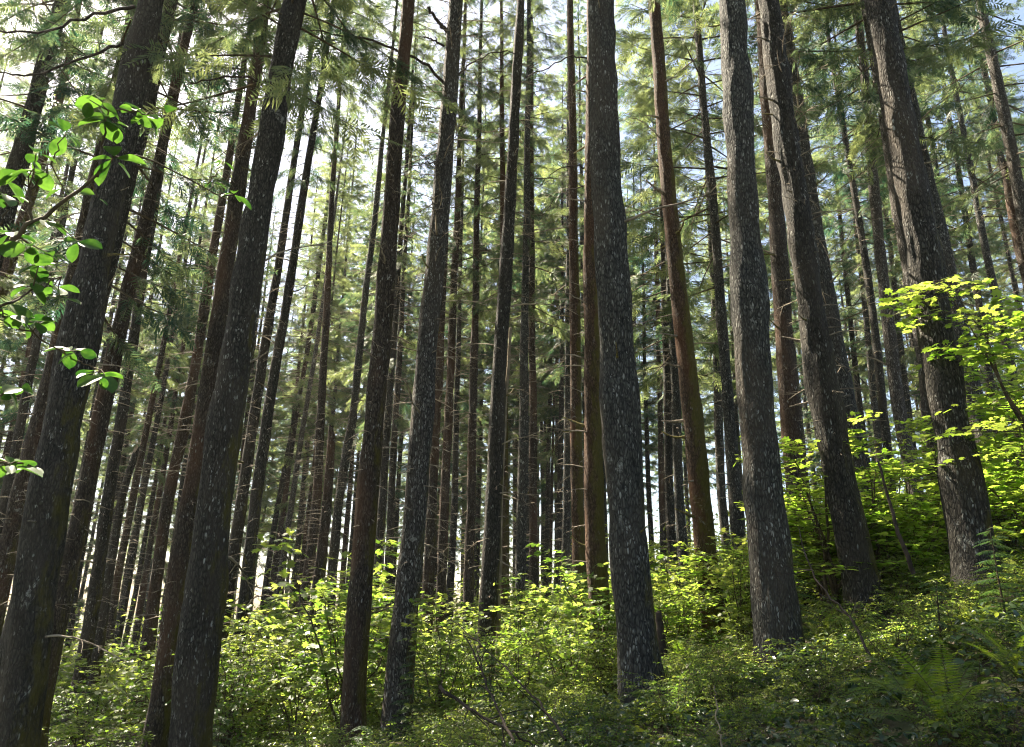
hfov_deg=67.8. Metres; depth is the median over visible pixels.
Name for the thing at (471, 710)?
fallen branch
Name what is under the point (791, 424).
conifer tree
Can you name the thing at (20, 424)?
conifer tree
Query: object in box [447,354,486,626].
conifer tree
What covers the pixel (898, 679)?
sword fern
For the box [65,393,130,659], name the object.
conifer tree
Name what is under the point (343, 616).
leafy shrub
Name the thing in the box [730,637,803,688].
leafy shrub
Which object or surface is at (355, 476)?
conifer tree
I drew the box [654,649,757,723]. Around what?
leafy shrub
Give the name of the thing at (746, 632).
leafy shrub
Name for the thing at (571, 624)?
leafy shrub
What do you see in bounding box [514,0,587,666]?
conifer tree
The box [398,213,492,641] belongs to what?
conifer tree
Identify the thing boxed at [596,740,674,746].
leafy shrub
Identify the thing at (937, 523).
leafy shrub
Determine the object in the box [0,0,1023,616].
sky
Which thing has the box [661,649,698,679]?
leafy shrub
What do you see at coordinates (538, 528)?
conifer tree
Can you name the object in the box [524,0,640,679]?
conifer tree
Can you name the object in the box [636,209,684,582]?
conifer tree
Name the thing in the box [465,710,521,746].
leafy shrub
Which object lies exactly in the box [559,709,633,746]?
leafy shrub
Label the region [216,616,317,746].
leafy shrub
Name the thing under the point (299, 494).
conifer tree
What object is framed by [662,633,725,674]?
leafy shrub
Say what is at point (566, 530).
conifer tree
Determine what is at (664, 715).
leafy shrub
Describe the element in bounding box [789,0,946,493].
conifer tree
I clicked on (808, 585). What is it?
vine maple
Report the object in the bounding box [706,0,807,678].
conifer tree
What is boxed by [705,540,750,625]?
leafy shrub
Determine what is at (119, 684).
leafy shrub
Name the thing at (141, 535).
conifer tree
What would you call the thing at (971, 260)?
conifer tree
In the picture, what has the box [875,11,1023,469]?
conifer tree
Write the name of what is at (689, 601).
vine maple
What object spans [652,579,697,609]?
leafy shrub
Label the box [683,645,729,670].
leafy shrub
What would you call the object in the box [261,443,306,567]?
conifer tree
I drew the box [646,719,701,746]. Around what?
leafy shrub
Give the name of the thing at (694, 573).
vine maple
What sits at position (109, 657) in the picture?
leafy shrub
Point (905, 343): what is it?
conifer tree
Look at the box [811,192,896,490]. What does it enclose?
conifer tree
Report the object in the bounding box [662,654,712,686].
leafy shrub
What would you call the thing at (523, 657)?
leafy shrub
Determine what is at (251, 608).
conifer tree
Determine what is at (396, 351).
conifer tree
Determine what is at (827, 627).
leafy shrub
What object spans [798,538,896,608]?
leafy shrub
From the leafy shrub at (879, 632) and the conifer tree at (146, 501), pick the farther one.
the conifer tree at (146, 501)
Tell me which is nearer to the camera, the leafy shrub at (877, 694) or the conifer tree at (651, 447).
the leafy shrub at (877, 694)
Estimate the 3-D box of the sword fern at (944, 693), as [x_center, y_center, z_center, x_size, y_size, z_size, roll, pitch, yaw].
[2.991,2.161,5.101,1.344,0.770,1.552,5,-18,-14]
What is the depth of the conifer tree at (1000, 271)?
52.68 m
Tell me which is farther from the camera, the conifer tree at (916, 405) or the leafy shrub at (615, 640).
the conifer tree at (916, 405)
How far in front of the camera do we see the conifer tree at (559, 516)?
36.87 m
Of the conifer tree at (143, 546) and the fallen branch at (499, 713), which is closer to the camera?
the fallen branch at (499, 713)
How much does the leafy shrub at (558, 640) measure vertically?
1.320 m
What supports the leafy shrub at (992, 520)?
on the ground at (904, 725)
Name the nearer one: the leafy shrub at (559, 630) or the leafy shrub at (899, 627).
the leafy shrub at (899, 627)
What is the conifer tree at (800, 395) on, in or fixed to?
on the ground at (904, 725)
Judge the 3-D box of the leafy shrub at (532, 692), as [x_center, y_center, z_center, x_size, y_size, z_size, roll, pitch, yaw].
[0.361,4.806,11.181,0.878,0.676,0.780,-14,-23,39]
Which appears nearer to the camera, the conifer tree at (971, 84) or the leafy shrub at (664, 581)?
the leafy shrub at (664, 581)
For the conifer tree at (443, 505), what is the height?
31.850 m
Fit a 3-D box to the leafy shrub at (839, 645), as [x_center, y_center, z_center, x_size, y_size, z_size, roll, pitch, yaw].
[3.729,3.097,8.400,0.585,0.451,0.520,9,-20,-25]
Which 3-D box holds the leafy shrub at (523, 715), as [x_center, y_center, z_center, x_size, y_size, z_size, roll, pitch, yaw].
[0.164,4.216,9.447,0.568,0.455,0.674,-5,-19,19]
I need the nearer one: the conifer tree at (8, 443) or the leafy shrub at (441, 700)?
the leafy shrub at (441, 700)
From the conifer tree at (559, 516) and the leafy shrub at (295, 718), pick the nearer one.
the leafy shrub at (295, 718)
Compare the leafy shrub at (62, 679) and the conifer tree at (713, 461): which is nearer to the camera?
the leafy shrub at (62, 679)
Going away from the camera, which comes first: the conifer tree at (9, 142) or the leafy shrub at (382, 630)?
the leafy shrub at (382, 630)
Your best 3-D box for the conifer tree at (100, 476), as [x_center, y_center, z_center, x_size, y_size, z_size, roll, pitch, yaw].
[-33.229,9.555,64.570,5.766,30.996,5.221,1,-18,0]
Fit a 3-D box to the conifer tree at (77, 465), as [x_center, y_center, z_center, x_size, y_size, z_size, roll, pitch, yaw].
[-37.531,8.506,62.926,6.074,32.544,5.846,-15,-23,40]
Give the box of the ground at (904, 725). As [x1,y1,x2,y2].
[5,548,1023,746]
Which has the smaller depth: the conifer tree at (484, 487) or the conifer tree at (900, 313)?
the conifer tree at (900, 313)
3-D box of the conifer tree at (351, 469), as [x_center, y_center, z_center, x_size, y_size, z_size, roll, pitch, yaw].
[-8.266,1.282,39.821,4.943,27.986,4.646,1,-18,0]
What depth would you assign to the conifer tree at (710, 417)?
44.34 m
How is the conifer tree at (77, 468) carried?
on the ground at (904, 725)
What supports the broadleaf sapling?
on the ground at (904, 725)
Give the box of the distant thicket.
[4,424,1010,716]
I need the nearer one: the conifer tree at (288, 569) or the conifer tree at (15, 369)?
the conifer tree at (15, 369)
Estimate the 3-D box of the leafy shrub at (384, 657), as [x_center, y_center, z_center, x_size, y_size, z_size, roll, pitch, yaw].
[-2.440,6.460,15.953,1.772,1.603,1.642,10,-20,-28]
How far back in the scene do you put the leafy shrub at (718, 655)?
10.14 m
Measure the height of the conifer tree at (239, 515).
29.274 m
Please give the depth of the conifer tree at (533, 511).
27.87 m
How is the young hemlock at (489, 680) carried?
on the ground at (904, 725)
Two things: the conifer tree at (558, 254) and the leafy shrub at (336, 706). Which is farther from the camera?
the conifer tree at (558, 254)
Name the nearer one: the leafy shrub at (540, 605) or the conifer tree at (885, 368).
the leafy shrub at (540, 605)
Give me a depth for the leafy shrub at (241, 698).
12.90 m
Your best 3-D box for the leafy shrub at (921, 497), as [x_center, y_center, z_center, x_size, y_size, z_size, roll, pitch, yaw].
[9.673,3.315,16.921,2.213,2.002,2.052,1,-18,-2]
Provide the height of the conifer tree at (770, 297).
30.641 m
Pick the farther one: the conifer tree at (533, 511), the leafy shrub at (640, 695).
the conifer tree at (533, 511)
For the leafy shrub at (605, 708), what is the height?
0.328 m
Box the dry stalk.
[714,686,722,746]
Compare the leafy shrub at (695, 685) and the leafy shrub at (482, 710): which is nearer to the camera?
the leafy shrub at (695, 685)
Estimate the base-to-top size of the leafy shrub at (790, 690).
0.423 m
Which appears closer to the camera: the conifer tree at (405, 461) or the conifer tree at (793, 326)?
the conifer tree at (793, 326)
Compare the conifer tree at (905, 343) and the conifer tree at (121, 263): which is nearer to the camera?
the conifer tree at (121, 263)
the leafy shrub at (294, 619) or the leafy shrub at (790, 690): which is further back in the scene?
the leafy shrub at (294, 619)
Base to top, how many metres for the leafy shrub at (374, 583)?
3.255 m
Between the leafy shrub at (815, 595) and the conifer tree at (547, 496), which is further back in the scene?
the conifer tree at (547, 496)
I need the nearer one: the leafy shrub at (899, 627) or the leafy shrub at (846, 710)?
the leafy shrub at (846, 710)
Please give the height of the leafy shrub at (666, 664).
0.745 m
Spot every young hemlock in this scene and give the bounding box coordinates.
[213,708,231,746]
[348,725,374,746]
[386,652,433,743]
[464,649,516,731]
[791,536,835,648]
[912,582,959,654]
[965,526,1023,630]
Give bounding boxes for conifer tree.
[0,0,115,377]
[0,0,188,284]
[0,0,270,746]
[0,0,301,665]
[0,1,185,638]
[0,3,124,536]
[0,11,29,430]
[0,42,108,513]
[0,59,52,386]
[0,101,50,426]
[0,163,77,449]
[0,214,42,454]
[0,224,66,456]
[2,334,46,462]
[32,278,121,517]
[40,0,293,746]
[42,360,99,529]
[57,0,245,740]
[62,116,172,668]
[64,0,479,746]
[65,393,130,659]
[67,98,169,559]
[68,373,105,518]
[68,383,94,522]
[72,391,101,568]
[73,344,104,487]
[77,230,166,609]
[80,115,195,552]
[85,402,154,606]
[92,344,154,533]
[94,290,178,581]
[95,197,214,668]
[99,296,166,493]
[102,53,229,669]
[113,92,222,667]
[114,224,193,637]
[118,0,277,725]
[119,346,189,583]
[125,74,234,677]
[126,450,176,670]
[132,0,355,746]
[138,433,178,649]
[143,108,256,656]
[153,290,213,579]
[165,110,250,567]
[174,225,295,606]
[213,0,364,729]
[223,0,443,727]
[230,207,294,617]
[230,340,288,620]
[230,428,266,621]
[231,325,282,517]
[232,165,354,591]
[236,278,309,602]
[254,136,358,635]
[256,96,354,638]
[261,319,317,619]
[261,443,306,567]
[265,84,371,644]
[266,213,358,562]
[268,410,308,616]
[270,192,349,617]
[273,114,362,617]
[273,168,372,613]
[275,340,339,602]
[276,0,396,680]
[289,172,363,580]
[300,95,375,561]
[309,192,401,610]
[311,0,524,743]
[316,164,404,623]
[324,0,439,629]
[326,0,461,619]
[326,168,383,607]
[339,0,468,746]
[343,111,422,544]
[346,176,419,569]
[348,170,420,556]
[362,174,428,610]
[372,23,455,633]
[380,388,404,591]
[383,432,437,565]
[384,176,468,631]
[386,409,409,527]
[387,283,477,557]
[388,255,424,517]
[395,182,481,681]
[395,355,415,489]
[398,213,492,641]
[405,0,534,676]
[406,0,499,669]
[410,88,538,579]
[415,0,585,637]
[422,20,505,635]
[437,380,483,551]
[438,192,489,599]
[444,73,548,572]
[444,217,493,601]
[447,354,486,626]
[450,289,489,496]
[452,0,582,699]
[454,141,516,587]
[456,186,516,621]
[469,0,633,616]
[476,373,512,498]
[478,36,584,607]
[479,0,568,644]
[480,371,512,556]
[482,442,512,580]
[484,206,522,565]
[487,178,553,625]
[508,253,564,595]
[509,82,603,598]
[509,157,606,592]
[510,349,514,521]
[514,0,585,601]
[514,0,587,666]
[514,360,554,595]
[520,110,579,596]
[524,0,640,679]
[535,0,632,586]
[535,221,564,581]
[536,164,565,564]
[553,388,582,572]
[564,0,772,592]
[564,106,637,577]
[578,0,729,584]
[585,0,837,608]
[588,0,728,720]
[602,155,683,490]
[606,317,657,514]
[621,131,700,570]
[621,172,663,517]
[622,75,704,582]
[624,0,746,644]
[627,246,663,409]
[632,1,793,561]
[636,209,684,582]
[638,169,741,538]
[641,321,663,430]
[645,359,684,502]
[649,346,715,567]
[655,236,713,442]
[673,405,715,518]
[683,355,714,496]
[695,0,909,583]
[695,158,775,534]
[695,254,740,443]
[695,277,732,429]
[699,0,1023,563]
[700,64,800,487]
[703,392,725,472]
[705,361,731,545]
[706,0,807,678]
[707,171,800,408]
[710,0,845,479]
[721,55,840,473]
[741,358,785,497]
[746,0,820,613]
[747,0,889,626]
[759,182,817,486]
[767,224,818,486]
[769,271,874,508]
[770,312,815,442]
[786,0,962,514]
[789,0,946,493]
[791,0,910,504]
[791,46,906,460]
[793,0,1017,551]
[802,407,821,478]
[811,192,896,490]
[825,34,978,483]
[832,227,882,488]
[834,104,908,492]
[840,263,888,456]
[842,35,963,450]
[842,287,892,421]
[849,275,893,455]
[851,4,1020,434]
[861,249,919,434]
[864,0,1003,607]
[866,209,925,450]
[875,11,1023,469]
[876,308,925,506]
[878,219,912,368]
[886,333,931,501]
[888,75,1003,418]
[896,0,1023,455]
[900,7,1023,460]
[905,272,1007,442]
[907,0,1023,312]
[925,0,1023,332]
[937,15,1023,372]
[940,152,1022,426]
[953,83,1023,349]
[959,59,1023,375]
[968,239,1023,393]
[979,129,1023,353]
[984,251,1023,425]
[985,69,1023,279]
[989,258,1023,419]
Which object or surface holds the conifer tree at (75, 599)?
on the ground at (904, 725)
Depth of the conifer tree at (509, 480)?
54.05 m
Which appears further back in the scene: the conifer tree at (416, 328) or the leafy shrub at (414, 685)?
the conifer tree at (416, 328)
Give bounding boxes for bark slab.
[655,611,670,677]
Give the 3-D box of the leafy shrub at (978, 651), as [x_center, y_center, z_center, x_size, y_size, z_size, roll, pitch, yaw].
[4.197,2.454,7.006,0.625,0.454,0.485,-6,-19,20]
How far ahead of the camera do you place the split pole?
16.36 m
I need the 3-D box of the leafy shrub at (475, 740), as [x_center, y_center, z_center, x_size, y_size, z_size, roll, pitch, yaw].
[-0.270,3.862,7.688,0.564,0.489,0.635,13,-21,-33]
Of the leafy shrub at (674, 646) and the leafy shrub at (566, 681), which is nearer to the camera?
the leafy shrub at (566, 681)
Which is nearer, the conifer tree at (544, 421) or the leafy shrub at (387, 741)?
the leafy shrub at (387, 741)
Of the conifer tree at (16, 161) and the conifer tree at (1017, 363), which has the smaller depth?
the conifer tree at (16, 161)
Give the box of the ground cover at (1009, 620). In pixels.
[48,516,1023,746]
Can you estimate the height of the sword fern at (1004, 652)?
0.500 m
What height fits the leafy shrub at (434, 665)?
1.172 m
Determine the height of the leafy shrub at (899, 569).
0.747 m
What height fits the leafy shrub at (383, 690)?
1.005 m
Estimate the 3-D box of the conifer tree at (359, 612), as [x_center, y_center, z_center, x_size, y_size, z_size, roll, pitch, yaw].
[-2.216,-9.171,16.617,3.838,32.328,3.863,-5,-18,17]
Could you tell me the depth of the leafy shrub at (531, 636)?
16.72 m
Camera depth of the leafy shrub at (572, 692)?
8.34 m
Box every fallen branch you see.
[439,685,539,746]
[445,619,566,740]
[463,630,515,743]
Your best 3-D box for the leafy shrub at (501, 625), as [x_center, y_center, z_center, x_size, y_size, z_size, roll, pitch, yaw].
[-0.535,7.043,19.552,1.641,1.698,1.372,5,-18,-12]
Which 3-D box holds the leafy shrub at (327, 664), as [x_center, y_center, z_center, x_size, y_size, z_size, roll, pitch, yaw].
[-2.940,4.620,13.532,3.447,3.567,2.883,2,-18,-3]
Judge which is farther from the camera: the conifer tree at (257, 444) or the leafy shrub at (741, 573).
the conifer tree at (257, 444)
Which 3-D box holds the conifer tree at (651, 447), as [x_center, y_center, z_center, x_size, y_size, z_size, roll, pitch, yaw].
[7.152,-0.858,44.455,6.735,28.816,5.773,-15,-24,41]
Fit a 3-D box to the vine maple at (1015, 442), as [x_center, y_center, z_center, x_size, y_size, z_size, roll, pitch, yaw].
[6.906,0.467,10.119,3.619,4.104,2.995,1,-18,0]
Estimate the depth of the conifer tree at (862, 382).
65.15 m
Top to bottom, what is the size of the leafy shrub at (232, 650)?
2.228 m
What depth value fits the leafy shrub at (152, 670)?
14.48 m
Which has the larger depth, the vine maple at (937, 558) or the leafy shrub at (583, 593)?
the leafy shrub at (583, 593)
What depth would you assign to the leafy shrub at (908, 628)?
8.31 m
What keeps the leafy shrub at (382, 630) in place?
on the ground at (904, 725)
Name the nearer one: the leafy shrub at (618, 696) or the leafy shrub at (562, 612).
the leafy shrub at (618, 696)
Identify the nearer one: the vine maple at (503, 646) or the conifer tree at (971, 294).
the vine maple at (503, 646)
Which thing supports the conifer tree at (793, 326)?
on the ground at (904, 725)
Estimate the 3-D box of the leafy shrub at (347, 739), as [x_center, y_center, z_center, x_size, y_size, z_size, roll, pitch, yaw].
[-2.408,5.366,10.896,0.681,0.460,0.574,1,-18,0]
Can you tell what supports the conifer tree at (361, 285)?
on the ground at (904, 725)
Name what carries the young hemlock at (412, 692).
on the ground at (904, 725)
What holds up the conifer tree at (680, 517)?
on the ground at (904, 725)
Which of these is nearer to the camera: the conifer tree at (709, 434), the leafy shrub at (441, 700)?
the leafy shrub at (441, 700)
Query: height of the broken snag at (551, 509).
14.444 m
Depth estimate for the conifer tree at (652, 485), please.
69.16 m
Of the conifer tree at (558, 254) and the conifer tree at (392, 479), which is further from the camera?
the conifer tree at (558, 254)
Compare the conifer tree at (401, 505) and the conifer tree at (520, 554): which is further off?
the conifer tree at (401, 505)
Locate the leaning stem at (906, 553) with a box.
[855,460,915,573]
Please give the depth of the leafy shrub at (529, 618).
19.64 m
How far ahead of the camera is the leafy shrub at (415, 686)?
13.41 m
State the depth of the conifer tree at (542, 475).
47.55 m
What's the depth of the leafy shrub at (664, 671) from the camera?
9.28 m
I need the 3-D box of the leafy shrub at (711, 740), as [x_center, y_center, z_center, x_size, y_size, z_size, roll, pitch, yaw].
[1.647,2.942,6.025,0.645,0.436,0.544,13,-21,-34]
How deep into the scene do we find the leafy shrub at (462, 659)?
17.27 m
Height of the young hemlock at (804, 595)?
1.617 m
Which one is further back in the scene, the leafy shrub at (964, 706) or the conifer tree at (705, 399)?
the conifer tree at (705, 399)
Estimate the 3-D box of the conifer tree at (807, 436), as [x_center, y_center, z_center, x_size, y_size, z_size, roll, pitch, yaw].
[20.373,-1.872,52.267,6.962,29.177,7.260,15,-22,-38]
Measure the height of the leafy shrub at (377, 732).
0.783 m
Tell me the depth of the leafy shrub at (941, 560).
10.62 m
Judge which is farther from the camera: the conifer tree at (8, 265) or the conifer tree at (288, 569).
the conifer tree at (288, 569)
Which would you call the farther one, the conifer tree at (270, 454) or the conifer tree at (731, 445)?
the conifer tree at (270, 454)
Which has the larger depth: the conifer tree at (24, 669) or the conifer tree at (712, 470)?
the conifer tree at (712, 470)
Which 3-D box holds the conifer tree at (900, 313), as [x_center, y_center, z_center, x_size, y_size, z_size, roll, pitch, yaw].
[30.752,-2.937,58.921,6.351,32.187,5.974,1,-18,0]
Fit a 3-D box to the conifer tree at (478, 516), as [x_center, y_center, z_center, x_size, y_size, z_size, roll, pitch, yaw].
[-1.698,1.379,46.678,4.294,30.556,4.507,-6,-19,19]
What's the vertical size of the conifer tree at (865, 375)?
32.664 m
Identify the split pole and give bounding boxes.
[496,327,511,686]
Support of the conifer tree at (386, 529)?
on the ground at (904, 725)
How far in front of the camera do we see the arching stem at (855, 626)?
7.24 m
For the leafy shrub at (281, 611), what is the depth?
29.08 m
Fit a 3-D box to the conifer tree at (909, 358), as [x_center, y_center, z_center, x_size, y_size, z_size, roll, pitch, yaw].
[17.854,-5.910,36.405,5.501,28.531,5.500,8,-19,-21]
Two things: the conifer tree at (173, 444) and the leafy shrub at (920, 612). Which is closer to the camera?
the leafy shrub at (920, 612)
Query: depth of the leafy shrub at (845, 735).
5.31 m
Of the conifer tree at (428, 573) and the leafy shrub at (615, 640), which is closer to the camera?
the leafy shrub at (615, 640)
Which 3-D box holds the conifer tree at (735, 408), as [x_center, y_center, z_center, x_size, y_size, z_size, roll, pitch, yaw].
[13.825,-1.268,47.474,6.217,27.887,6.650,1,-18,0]
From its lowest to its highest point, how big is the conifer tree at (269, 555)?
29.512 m
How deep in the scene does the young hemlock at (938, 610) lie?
7.59 m
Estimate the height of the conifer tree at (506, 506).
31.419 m
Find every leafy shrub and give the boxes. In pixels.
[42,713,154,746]
[48,681,128,746]
[49,647,143,746]
[50,661,71,718]
[50,677,114,728]
[50,697,64,722]
[51,687,95,729]
[52,652,75,712]
[57,647,136,714]
[58,632,74,674]
[69,631,139,708]
[94,636,155,734]
[100,682,150,731]
[102,668,134,712]
[109,639,288,733]
[120,654,154,711]
[134,656,153,688]
[149,598,252,709]
[152,653,234,711]
[158,598,277,653]
[163,624,279,746]
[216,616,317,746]
[220,631,318,732]
[221,604,344,737]
[224,599,340,722]
[228,641,321,716]
[230,622,295,652]
[233,639,386,746]
[241,527,444,733]
[251,647,342,742]
[256,565,392,726]
[264,595,345,640]
[270,616,374,715]
[277,608,344,642]
[277,719,346,746]
[292,608,391,708]
[301,576,394,630]
[308,598,421,697]
[308,642,424,723]
[309,650,386,722]
[312,720,395,746]
[323,730,368,746]
[331,582,442,722]
[341,648,426,712]
[365,737,401,746]
[366,676,425,717]
[366,686,419,727]
[367,645,428,706]
[369,737,437,746]
[371,666,433,713]
[372,615,435,692]
[372,617,457,682]
[378,664,461,718]
[390,726,482,746]
[392,592,502,732]
[402,704,484,746]
[408,708,446,743]
[414,658,468,710]
[415,655,473,696]
[416,654,445,694]
[417,627,531,712]
[419,632,473,691]
[425,652,467,689]
[429,714,490,746]
[434,590,515,663]
[434,636,503,681]
[437,711,557,746]
[438,625,537,711]
[439,632,465,671]
[446,602,501,671]
[446,607,476,648]
[450,603,522,650]
[452,706,518,743]
[459,645,561,722]
[461,597,528,629]
[464,727,508,746]
[465,690,522,732]
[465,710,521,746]
[469,634,524,685]
[470,571,587,691]
[470,614,516,653]
[495,646,574,697]
[500,618,563,670]
[505,585,573,668]
[508,594,561,668]
[509,675,563,723]
[512,598,616,696]
[512,694,547,731]
[514,580,572,630]
[515,600,610,712]
[518,696,551,724]
[525,533,669,680]
[529,616,589,675]
[531,612,589,662]
[533,681,599,737]
[541,665,614,713]
[542,587,573,637]
[543,541,655,637]
[549,616,585,649]
[550,695,621,746]
[554,563,657,641]
[556,626,616,698]
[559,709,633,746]
[560,576,614,648]
[565,627,674,701]
[572,684,629,718]
[577,666,616,705]
[584,698,619,724]
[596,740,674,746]
[601,624,671,665]
[613,670,685,727]
[614,653,689,695]
[626,672,709,738]
[632,680,698,727]
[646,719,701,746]
[648,674,711,725]
[649,543,705,634]
[649,557,678,600]
[651,559,693,604]
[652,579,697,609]
[652,588,728,659]
[654,595,699,637]
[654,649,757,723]
[658,581,743,641]
[660,590,698,634]
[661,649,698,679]
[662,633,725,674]
[662,648,696,680]
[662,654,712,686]
[662,665,713,695]
[666,628,705,671]
[666,675,723,720]
[669,566,722,604]
[669,631,706,669]
[681,527,752,653]
[682,651,781,709]
[682,676,762,729]
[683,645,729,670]
[686,637,752,673]
[691,529,749,597]
[694,715,767,746]
[695,651,758,689]
[704,541,752,636]
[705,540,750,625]
[715,629,752,665]
[715,697,782,741]
[722,616,752,659]
[722,668,769,705]
[725,699,758,727]
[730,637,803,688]
[738,617,752,648]
[743,676,786,715]
[750,686,810,725]
[761,664,795,692]
[771,639,874,707]
[773,675,833,713]
[783,724,864,746]
[793,555,841,608]
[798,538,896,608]
[801,602,845,645]
[801,603,855,642]
[805,593,884,650]
[805,636,837,662]
[806,649,849,678]
[806,682,880,734]
[814,600,937,676]
[818,632,875,670]
[823,668,879,709]
[841,624,895,662]
[848,672,898,710]
[857,618,902,642]
[858,483,946,573]
[871,572,918,619]
[873,548,935,598]
[874,534,942,597]
[886,595,935,625]
[886,610,940,645]
[887,681,1000,746]
[899,519,949,582]
[902,483,939,547]
[903,599,951,627]
[906,563,948,596]
[907,590,979,635]
[911,570,1006,618]
[914,457,1019,556]
[926,614,1007,661]
[930,548,949,568]
[930,681,1023,746]
[942,675,976,692]
[943,602,983,621]
[948,574,1004,607]
[961,580,1019,612]
[972,616,1023,668]
[977,558,1023,590]
[983,638,1023,686]
[993,515,1022,547]
[994,501,1023,538]
[995,507,1023,551]
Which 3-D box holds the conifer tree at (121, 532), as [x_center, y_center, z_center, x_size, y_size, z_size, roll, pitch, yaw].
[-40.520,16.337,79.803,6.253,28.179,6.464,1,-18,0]
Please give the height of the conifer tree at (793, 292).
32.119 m
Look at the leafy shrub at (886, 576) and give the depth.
12.44 m
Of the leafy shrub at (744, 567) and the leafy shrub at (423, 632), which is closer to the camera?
the leafy shrub at (744, 567)
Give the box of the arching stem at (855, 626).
[775,527,871,655]
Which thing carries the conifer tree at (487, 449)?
on the ground at (904, 725)
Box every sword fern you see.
[806,608,888,639]
[818,645,982,711]
[829,636,1023,741]
[944,615,1023,684]
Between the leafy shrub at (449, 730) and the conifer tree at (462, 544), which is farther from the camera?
the conifer tree at (462, 544)
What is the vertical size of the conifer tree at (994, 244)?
30.924 m
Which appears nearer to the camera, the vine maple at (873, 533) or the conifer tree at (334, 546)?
the vine maple at (873, 533)
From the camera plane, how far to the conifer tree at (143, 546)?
41.30 m
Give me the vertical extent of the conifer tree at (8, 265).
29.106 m
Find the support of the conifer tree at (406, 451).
on the ground at (904, 725)
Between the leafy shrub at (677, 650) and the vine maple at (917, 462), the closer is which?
the leafy shrub at (677, 650)
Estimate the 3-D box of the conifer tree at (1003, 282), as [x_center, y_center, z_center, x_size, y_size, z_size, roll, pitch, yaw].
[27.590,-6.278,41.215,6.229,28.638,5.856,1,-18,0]
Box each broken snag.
[69,445,166,726]
[288,424,358,720]
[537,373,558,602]
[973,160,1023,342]
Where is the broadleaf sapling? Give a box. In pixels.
[0,91,251,477]
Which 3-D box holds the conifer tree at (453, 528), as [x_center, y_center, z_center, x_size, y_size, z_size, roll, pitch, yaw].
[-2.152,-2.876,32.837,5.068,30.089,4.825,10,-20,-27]
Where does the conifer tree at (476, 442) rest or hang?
on the ground at (904, 725)
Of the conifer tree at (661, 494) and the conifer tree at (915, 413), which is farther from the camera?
the conifer tree at (915, 413)
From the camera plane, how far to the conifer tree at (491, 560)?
16.97 m
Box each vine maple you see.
[475,630,566,720]
[652,587,718,653]
[662,535,794,630]
[733,409,937,618]
[733,475,890,615]
[740,504,894,608]
[782,445,947,591]
[789,493,832,594]
[792,465,1017,589]
[822,448,948,560]
[830,500,949,597]
[878,274,1023,487]
[889,415,1013,519]
[915,452,1023,561]
[919,350,1023,502]
[925,398,1023,542]
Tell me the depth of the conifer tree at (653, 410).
48.02 m
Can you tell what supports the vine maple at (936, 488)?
on the ground at (904, 725)
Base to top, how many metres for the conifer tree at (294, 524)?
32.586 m
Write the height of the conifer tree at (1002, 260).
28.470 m
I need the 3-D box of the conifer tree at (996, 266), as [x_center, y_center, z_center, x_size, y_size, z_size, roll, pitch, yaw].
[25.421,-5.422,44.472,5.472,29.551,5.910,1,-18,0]
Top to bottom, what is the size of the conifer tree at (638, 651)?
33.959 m
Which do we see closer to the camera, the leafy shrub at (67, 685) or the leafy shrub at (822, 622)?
the leafy shrub at (822, 622)
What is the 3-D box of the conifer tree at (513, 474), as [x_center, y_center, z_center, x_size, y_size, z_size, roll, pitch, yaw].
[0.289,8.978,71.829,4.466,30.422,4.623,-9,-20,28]
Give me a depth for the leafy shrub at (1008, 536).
15.16 m
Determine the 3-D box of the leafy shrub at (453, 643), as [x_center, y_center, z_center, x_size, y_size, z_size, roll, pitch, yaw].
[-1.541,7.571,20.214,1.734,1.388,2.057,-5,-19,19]
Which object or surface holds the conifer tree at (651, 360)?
on the ground at (904, 725)
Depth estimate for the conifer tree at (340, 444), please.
46.94 m
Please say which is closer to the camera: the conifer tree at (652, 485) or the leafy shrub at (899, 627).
the leafy shrub at (899, 627)
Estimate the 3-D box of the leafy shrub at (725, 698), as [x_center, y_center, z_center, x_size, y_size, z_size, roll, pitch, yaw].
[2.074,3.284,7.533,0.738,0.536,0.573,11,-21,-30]
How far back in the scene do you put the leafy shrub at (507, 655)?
15.78 m
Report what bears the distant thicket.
on the ground at (904, 725)
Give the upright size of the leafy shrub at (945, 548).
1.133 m
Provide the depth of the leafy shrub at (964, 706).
4.47 m
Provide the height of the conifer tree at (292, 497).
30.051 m
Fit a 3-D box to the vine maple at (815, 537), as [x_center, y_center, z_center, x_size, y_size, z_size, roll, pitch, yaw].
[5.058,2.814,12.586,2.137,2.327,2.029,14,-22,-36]
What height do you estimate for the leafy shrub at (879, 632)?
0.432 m
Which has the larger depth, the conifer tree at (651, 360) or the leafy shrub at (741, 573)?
the conifer tree at (651, 360)
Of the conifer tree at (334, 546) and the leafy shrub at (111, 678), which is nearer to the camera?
the leafy shrub at (111, 678)
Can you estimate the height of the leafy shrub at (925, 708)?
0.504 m
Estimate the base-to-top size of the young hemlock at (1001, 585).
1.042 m
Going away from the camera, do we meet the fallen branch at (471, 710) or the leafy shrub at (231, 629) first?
the fallen branch at (471, 710)
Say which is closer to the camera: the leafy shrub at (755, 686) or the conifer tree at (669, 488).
the leafy shrub at (755, 686)
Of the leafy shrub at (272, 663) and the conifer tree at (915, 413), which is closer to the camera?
the leafy shrub at (272, 663)
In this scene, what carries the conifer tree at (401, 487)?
on the ground at (904, 725)
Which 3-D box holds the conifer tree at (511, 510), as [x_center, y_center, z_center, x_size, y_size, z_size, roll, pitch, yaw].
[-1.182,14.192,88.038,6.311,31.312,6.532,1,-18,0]
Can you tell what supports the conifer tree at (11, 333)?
on the ground at (904, 725)
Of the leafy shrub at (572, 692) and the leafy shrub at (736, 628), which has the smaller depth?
the leafy shrub at (572, 692)
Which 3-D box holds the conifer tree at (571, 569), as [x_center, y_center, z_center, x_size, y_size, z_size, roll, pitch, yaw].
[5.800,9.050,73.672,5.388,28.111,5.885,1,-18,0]

